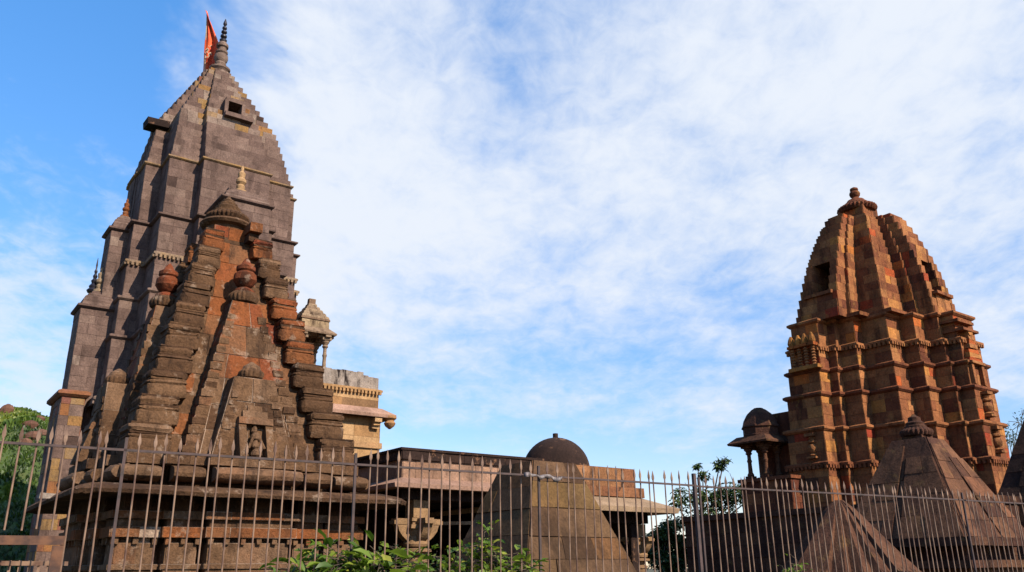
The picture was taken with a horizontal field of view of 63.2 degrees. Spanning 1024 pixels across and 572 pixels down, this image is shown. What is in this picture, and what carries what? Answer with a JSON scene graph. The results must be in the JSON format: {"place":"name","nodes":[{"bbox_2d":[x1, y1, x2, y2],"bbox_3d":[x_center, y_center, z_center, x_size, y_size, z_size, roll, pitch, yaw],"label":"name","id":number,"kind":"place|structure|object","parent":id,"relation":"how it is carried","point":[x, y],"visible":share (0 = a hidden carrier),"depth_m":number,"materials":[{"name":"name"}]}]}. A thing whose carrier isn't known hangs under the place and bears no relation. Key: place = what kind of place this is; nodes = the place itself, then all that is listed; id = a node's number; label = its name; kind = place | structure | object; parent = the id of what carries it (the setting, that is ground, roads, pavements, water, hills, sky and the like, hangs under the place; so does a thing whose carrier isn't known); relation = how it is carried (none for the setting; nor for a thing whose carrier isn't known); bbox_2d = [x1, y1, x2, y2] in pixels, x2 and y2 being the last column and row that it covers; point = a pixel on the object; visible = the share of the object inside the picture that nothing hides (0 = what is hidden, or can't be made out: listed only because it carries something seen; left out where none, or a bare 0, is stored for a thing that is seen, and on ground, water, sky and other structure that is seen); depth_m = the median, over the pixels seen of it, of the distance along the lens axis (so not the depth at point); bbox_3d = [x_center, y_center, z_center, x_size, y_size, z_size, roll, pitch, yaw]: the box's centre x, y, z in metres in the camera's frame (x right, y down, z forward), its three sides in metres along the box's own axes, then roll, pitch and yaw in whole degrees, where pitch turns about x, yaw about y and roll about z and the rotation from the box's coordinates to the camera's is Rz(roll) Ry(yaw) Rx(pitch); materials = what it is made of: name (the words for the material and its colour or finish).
{"place":"outdoors","nodes":[
{"label":"outdoors","id":0,"kind":"place"},
{"bbox_2d":[0,406,48,571],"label":"hill","id":1,"kind":"structure","parent":0,"point":[14,548],"depth_m":37.67,"materials":[{"name":"green plant"}]},
{"bbox_2d":[0,404,14,412],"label":"rock","id":2,"kind":"object","parent":1,"relation":"on","point":[8,408],"visible":0.54,"depth_m":46.22,"materials":[{"name":"brown stone"}]},
{"bbox_2d":[21,438,32,442],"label":"rock","id":3,"kind":"object","parent":1,"relation":"on","point":[27,440],"visible":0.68,"depth_m":40.52,"materials":[{"name":"brown stone"}]},
{"bbox_2d":[22,420,38,428],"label":"rock","id":4,"kind":"object","parent":1,"relation":"on","point":[33,424],"visible":0.65,"depth_m":42.24,"materials":[{"name":"brown stone"}]},
{"bbox_2d":[25,431,40,439],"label":"rock","id":5,"kind":"object","parent":1,"relation":"on","point":[32,434],"visible":0.65,"depth_m":41.01,"materials":[{"name":"brown stone"}]},
{"bbox_2d":[37,429,46,435],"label":"rock","id":6,"kind":"object","parent":1,"relation":"on","point":[43,432],"visible":0.4,"depth_m":41.68,"materials":[{"name":"brown stone"}]},
{"bbox_2d":[0,535,67,571],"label":"gate","id":7,"kind":"structure","parent":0,"point":[53,564],"depth_m":5.59,"materials":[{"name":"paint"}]},
{"bbox_2d":[0,0,1023,568],"label":"sky","id":8,"kind":"structure","parent":0,"point":[594,224],"materials":[{"name":"blue"}]},
{"label":"ground","id":9,"kind":"structure","parent":0,"visible":0},
{"bbox_2d":[23,19,299,571],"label":"temple tower","id":10,"kind":"structure","parent":9,"relation":"on","point":[212,143],"depth_m":26.34,"materials":[{"name":"grey stone"}]},
{"bbox_2d":[203,11,217,70],"bbox_3d":[-11.611,-9.059,32.054,0.612,3.721,0.257,-5,-19,-2],"label":"flag","id":11,"kind":"object","parent":10,"relation":"attached to","point":[211,42],"visible":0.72,"depth_m":32.13,"materials":[{"name":"orange fabric"}]},
{"bbox_2d":[221,96,253,124],"bbox_3d":[-9.706,-6.094,29.313,0.991,0.876,0.911,13,-23,-34],"label":"window frame","id":12,"kind":"structure","parent":10,"relation":"in","point":[232,104],"depth_m":29.10,"materials":[{"name":"grey stone"}]},
{"bbox_2d":[23,196,406,571],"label":"shrine","id":13,"kind":"object","parent":9,"relation":"on","point":[223,350],"visible":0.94,"depth_m":14.55,"materials":[{"name":"brown stone"}]},
{"bbox_2d":[258,529,436,571],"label":"bush","id":14,"kind":"object","parent":9,"relation":"on","point":[386,562],"visible":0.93,"depth_m":6.50,"materials":[{"name":"green plant"}]},
{"bbox_2d":[0,425,695,571],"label":"fence","id":15,"kind":"object","parent":9,"relation":"on","point":[125,450],"visible":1,"depth_m":6.62,"materials":[{"name":"metal"}]},
{"bbox_2d":[323,367,396,457],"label":"hall","id":16,"kind":"structure","parent":9,"relation":"on","point":[356,398],"depth_m":23.70,"materials":[{"name":"beige stone"}]},
{"bbox_2d":[296,298,336,366],"bbox_3d":[-6.467,2.033,26.379,1.334,3.424,1.334,13,-23,-34],"label":"kiosk","id":17,"kind":"object","parent":16,"relation":"on","point":[318,332],"visible":0.37,"depth_m":26.34,"materials":[{"name":"stone"}]},
{"bbox_2d":[350,447,544,571],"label":"pillared hall","id":18,"kind":"structure","parent":9,"relation":"on","point":[435,493],"depth_m":17.38,"materials":[{"name":"stone"}]},
{"bbox_2d":[404,520,548,571],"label":"bush","id":19,"kind":"object","parent":9,"relation":"on","point":[486,565],"visible":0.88,"depth_m":7.33,"materials":[{"name":"green plant"}]},
{"bbox_2d":[448,460,635,571],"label":"shrine","id":20,"kind":"object","parent":9,"relation":"on","point":[553,519],"visible":0.69,"depth_m":12.00,"materials":[{"name":"brown stone"}]},
{"bbox_2d":[430,433,679,571],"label":"pavilion","id":21,"kind":"structure","parent":9,"relation":"on","point":[555,448],"depth_m":20.13,"materials":[{"name":"orange stone"}]},
{"bbox_2d":[646,514,687,571],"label":"tree","id":22,"kind":"object","parent":9,"relation":"on","point":[663,547],"visible":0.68,"depth_m":25.58,"materials":[{"name":"green plant"}]},
{"bbox_2d":[691,473,703,571],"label":"fence post","id":23,"kind":"object","parent":9,"relation":"on","point":[697,525],"visible":1,"depth_m":8.27,"materials":[{"name":"metal"}]},
{"bbox_2d":[668,456,742,517],"bbox_3d":[7.690,9.345,31.625,3.612,5.740,2.330,-1,-19,0],"label":"tree","id":24,"kind":"object","parent":9,"relation":"on","point":[718,466],"visible":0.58,"depth_m":32.05,"materials":[{"name":"green plant"}]},
{"bbox_2d":[777,553,812,571],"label":"bush","id":25,"kind":"object","parent":9,"relation":"on","point":[800,569],"visible":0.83,"depth_m":8.94,"materials":[{"name":"green plant"}]},
{"bbox_2d":[697,476,976,571],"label":"fence","id":26,"kind":"object","parent":9,"relation":"on","point":[699,486],"visible":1,"depth_m":9.19,"materials":[{"name":"metal"}]},
{"bbox_2d":[779,500,921,571],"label":"shrine","id":27,"kind":"object","parent":9,"relation":"on","point":[829,548],"visible":0.77,"depth_m":11.45,"materials":[{"name":"brown stone"}]},
{"bbox_2d":[681,187,1023,571],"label":"temple tower","id":28,"kind":"structure","parent":9,"relation":"on","point":[883,344],"depth_m":23.15,"materials":[{"name":"red stone"}]},
{"bbox_2d":[856,414,1023,571],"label":"shrine","id":29,"kind":"object","parent":9,"relation":"on","point":[918,457],"visible":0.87,"depth_m":13.88,"materials":[{"name":"brown stone"}]},
{"bbox_2d":[964,490,1023,571],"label":"fence","id":30,"kind":"object","parent":9,"relation":"on","point":[998,501],"visible":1,"depth_m":10.50,"materials":[{"name":"metal"}]},
{"bbox_2d":[998,420,1023,527],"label":"shrine","id":31,"kind":"object","parent":9,"relation":"on","point":[1013,481],"visible":0.37,"depth_m":17.76,"materials":[{"name":"brown stone"}]},
{"bbox_2d":[1005,410,1023,453],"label":"tree","id":32,"kind":"object","parent":9,"relation":"on","point":[1011,440],"visible":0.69,"depth_m":35.78,"materials":[{"name":"green plant"}]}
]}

